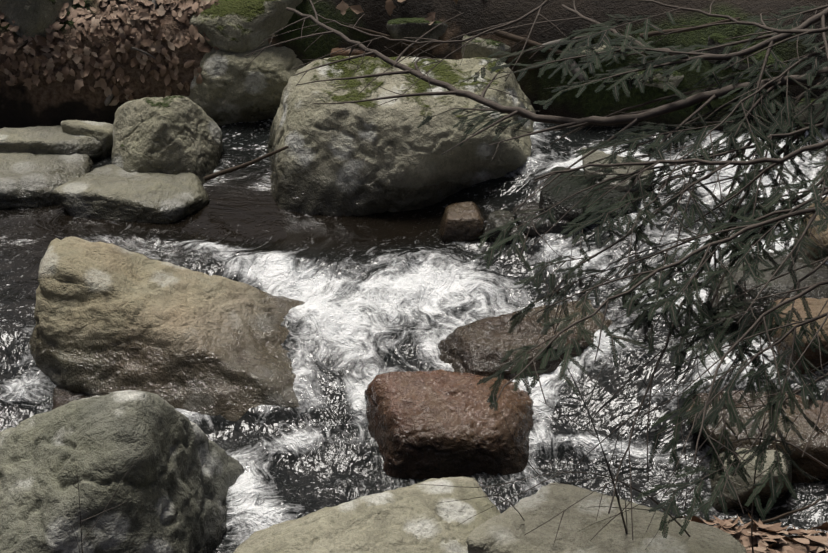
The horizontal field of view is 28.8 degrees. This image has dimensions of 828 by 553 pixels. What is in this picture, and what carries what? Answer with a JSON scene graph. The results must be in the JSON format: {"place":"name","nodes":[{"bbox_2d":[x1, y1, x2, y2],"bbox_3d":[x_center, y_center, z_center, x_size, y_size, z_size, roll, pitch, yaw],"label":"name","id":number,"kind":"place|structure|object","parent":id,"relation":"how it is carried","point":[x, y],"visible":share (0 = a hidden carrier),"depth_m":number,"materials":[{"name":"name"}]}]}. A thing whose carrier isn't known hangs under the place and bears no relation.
{"place":"outdoors","nodes":[
{"label":"outdoors","id":0,"kind":"place"},
{"bbox_2d":[0,114,827,552],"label":"stream water","id":1,"kind":"structure","parent":0,"point":[386,292],"depth_m":7.71,"materials":[{"name":"white liquid"}]},
{"bbox_2d":[0,152,93,208],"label":"rock slab","id":2,"kind":"object","parent":1,"relation":"on","point":[29,180],"visible":0.44,"depth_m":8.70,"materials":[{"name":"grey stone"}]},
{"bbox_2d":[0,125,102,159],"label":"rock slab","id":3,"kind":"object","parent":1,"relation":"in","point":[46,140],"visible":0.48,"depth_m":8.97,"materials":[{"name":"grey stone"}]},
{"bbox_2d":[52,386,89,409],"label":"submerged rock","id":4,"kind":"object","parent":1,"relation":"in","point":[62,396],"visible":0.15,"depth_m":7.41,"materials":[{"name":"stone"}]},
{"bbox_2d":[61,120,112,157],"bbox_3d":[-1.811,-0.793,9.178,0.301,0.245,0.282,13,32,21],"label":"rock slab","id":5,"kind":"object","parent":1,"relation":"in","point":[102,132],"visible":0.42,"depth_m":9.06,"materials":[{"name":"grey stone"}]},
{"bbox_2d":[53,164,209,223],"bbox_3d":[-1.512,-0.432,8.700,0.819,0.202,0.507,1,30,1],"label":"flat rock","id":6,"kind":"object","parent":1,"relation":"on","point":[113,192],"visible":0.77,"depth_m":8.55,"materials":[{"name":"grey stone"}]},
{"bbox_2d":[29,236,304,420],"bbox_3d":[-1.089,0.251,7.575,1.552,0.618,0.942,1,30,1],"label":"boulder","id":7,"kind":"object","parent":1,"relation":"in","point":[109,318],"visible":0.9,"depth_m":7.47,"materials":[{"name":"beige stone"}]},
{"bbox_2d":[111,95,223,185],"bbox_3d":[-1.384,-0.752,8.926,0.608,0.492,0.545,1,30,1],"label":"rock","id":8,"kind":"object","parent":1,"relation":"in","point":[175,135],"visible":0.69,"depth_m":8.80,"materials":[{"name":"grey stone"}]},
{"bbox_2d":[438,201,484,241],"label":"rock","id":9,"kind":"object","parent":1,"relation":"on","point":[462,221],"visible":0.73,"depth_m":8.27,"materials":[{"name":"brown stone"}]},
{"bbox_2d":[484,209,529,242],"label":"rock","id":10,"kind":"object","parent":1,"relation":"on","point":[497,218],"visible":0.44,"depth_m":8.22,"materials":[{"name":"grey stone"}]},
{"bbox_2d":[512,202,576,235],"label":"rock","id":11,"kind":"object","parent":1,"relation":"on","point":[545,227],"visible":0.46,"depth_m":8.13,"materials":[{"name":"grey stone"}]},
{"bbox_2d":[539,166,651,224],"bbox_3d":[0.930,-0.393,8.270,0.552,0.194,0.466,6,31,11],"label":"rock","id":12,"kind":"object","parent":1,"relation":"on","point":[547,199],"visible":0.46,"depth_m":8.16,"materials":[{"name":"stone"}]},
{"bbox_2d":[581,147,653,191],"bbox_3d":[1.069,-0.512,8.379,0.391,0.190,0.404,1,30,1],"label":"rock","id":13,"kind":"object","parent":1,"relation":"on","point":[596,155],"visible":0.27,"depth_m":8.30,"materials":[{"name":"grey stone"}]},
{"bbox_2d":[709,448,791,510],"bbox_3d":[1.432,0.858,6.856,0.366,0.324,0.373,1,30,1],"label":"grey rock","id":14,"kind":"object","parent":1,"relation":"in","point":[764,494],"visible":0.33,"depth_m":6.70,"materials":[{"name":"grey stone"}]},
{"bbox_2d":[707,251,827,333],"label":"dark rock","id":15,"kind":"object","parent":1,"relation":"in","point":[784,283],"visible":0.29,"depth_m":7.36,"materials":[{"name":"stone"}]},
{"bbox_2d":[769,297,827,373],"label":"brown rock","id":16,"kind":"object","parent":1,"relation":"on","point":[815,305],"visible":0.4,"depth_m":7.04,"materials":[{"name":"stone"}]},
{"bbox_2d":[793,196,827,260],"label":"brown rock","id":17,"kind":"object","parent":1,"relation":"on","point":[813,249],"visible":0.12,"depth_m":7.61,"materials":[{"name":"stone"}]},
{"bbox_2d":[0,0,827,552],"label":"ground","id":18,"kind":"structure","parent":0,"point":[42,102],"depth_m":9.05,"materials":[{"name":"brown soil"}]},
{"bbox_2d":[0,0,72,37],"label":"mossy rock","id":19,"kind":"object","parent":18,"relation":"on","point":[32,18],"visible":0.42,"depth_m":9.13,"materials":[{"name":"grey stone"}]},
{"bbox_2d":[0,390,244,552],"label":"rock","id":20,"kind":"object","parent":18,"relation":"on","point":[183,474],"visible":0.96,"depth_m":6.33,"materials":[{"name":"grey stone"}]},
{"bbox_2d":[187,44,304,125],"bbox_3d":[-0.983,-1.219,9.578,1.092,0.532,0.687,1,30,1],"label":"rock","id":21,"kind":"object","parent":18,"relation":"on","point":[233,87],"visible":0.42,"depth_m":9.31,"materials":[{"name":"grey stone"}]},
{"bbox_2d":[189,0,302,52],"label":"mossy rock","id":22,"kind":"object","parent":18,"relation":"on","point":[238,26],"visible":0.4,"depth_m":9.27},
{"bbox_2d":[104,0,586,105],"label":"birch sticks","id":23,"kind":"object","parent":18,"relation":"on","point":[580,77],"visible":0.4,"depth_m":8.87,"materials":[{"name":"brown wood"}]},
{"bbox_2d":[330,48,373,56],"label":"bank rock","id":24,"kind":"object","parent":18,"relation":"on","point":[356,51],"visible":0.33,"depth_m":9.30,"materials":[{"name":"grey stone"}]},
{"bbox_2d":[233,476,500,552],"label":"rock","id":25,"kind":"object","parent":18,"relation":"on","point":[417,518],"visible":0.94,"depth_m":5.79,"materials":[{"name":"grey stone"}]},
{"bbox_2d":[267,55,535,215],"bbox_3d":[0.002,-0.762,8.816,1.768,0.791,0.941,1,30,1],"label":"rock","id":26,"kind":"object","parent":18,"relation":"on","point":[356,159],"visible":0.67,"depth_m":8.53,"materials":[{"name":"grey stone"}]},
{"bbox_2d":[0,0,827,552],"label":"leaf litter","id":27,"kind":"object","parent":18,"relation":"on","point":[764,536],"visible":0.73,"depth_m":9.19,"materials":[{"name":"brown plant"}]},
{"bbox_2d":[387,17,447,41],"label":"bank rock","id":28,"kind":"object","parent":18,"relation":"on","point":[401,28],"visible":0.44,"depth_m":9.16,"materials":[{"name":"grey stone"}]},
{"bbox_2d":[16,15,820,530],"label":"fallen sticks","id":29,"kind":"object","parent":18,"relation":"on","point":[500,33],"visible":0.44,"depth_m":8.68,"materials":[{"name":"brown wood"}]},
{"bbox_2d":[72,210,827,552],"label":"shrub twigs","id":30,"kind":"object","parent":18,"relation":"on","point":[760,438],"visible":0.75,"depth_m":5.14,"materials":[{"name":"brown plant"}]},
{"bbox_2d":[461,35,510,57],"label":"bank rock","id":31,"kind":"object","parent":18,"relation":"on","point":[486,48],"visible":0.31,"depth_m":9.06,"materials":[{"name":"grey stone"}]},
{"bbox_2d":[567,42,615,60],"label":"bank rock","id":32,"kind":"object","parent":18,"relation":"on","point":[598,49],"visible":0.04,"depth_m":8.75,"materials":[{"name":"grey stone"}]},
{"bbox_2d":[466,483,746,552],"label":"rock","id":33,"kind":"object","parent":18,"relation":"on","point":[500,533],"visible":0.9,"depth_m":5.35,"materials":[{"name":"grey stone"}]},
{"bbox_2d":[630,68,683,89],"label":"bank rock","id":34,"kind":"object","parent":18,"relation":"on","point":[676,78],"visible":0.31,"depth_m":8.71,"materials":[{"name":"grey stone"}]},
{"bbox_2d":[706,33,785,71],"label":"bank rock","id":35,"kind":"object","parent":18,"relation":"on","point":[714,39],"visible":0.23,"depth_m":8.58,"materials":[{"name":"stone"}]},
{"bbox_2d":[686,390,827,482],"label":"brown rock","id":36,"kind":"object","parent":18,"relation":"on","point":[817,449],"visible":0.29,"depth_m":6.81,"materials":[{"name":"stone"}]},
{"bbox_2d":[783,97,826,122],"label":"bank rock","id":37,"kind":"object","parent":18,"relation":"on","point":[801,118],"visible":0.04,"depth_m":8.54,"materials":[{"name":"grey stone"}]},
{"bbox_2d":[246,0,827,546],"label":"branches","id":38,"kind":"object","parent":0,"point":[666,275],"depth_m":4.57,"materials":[{"name":"green plant"}]}
]}

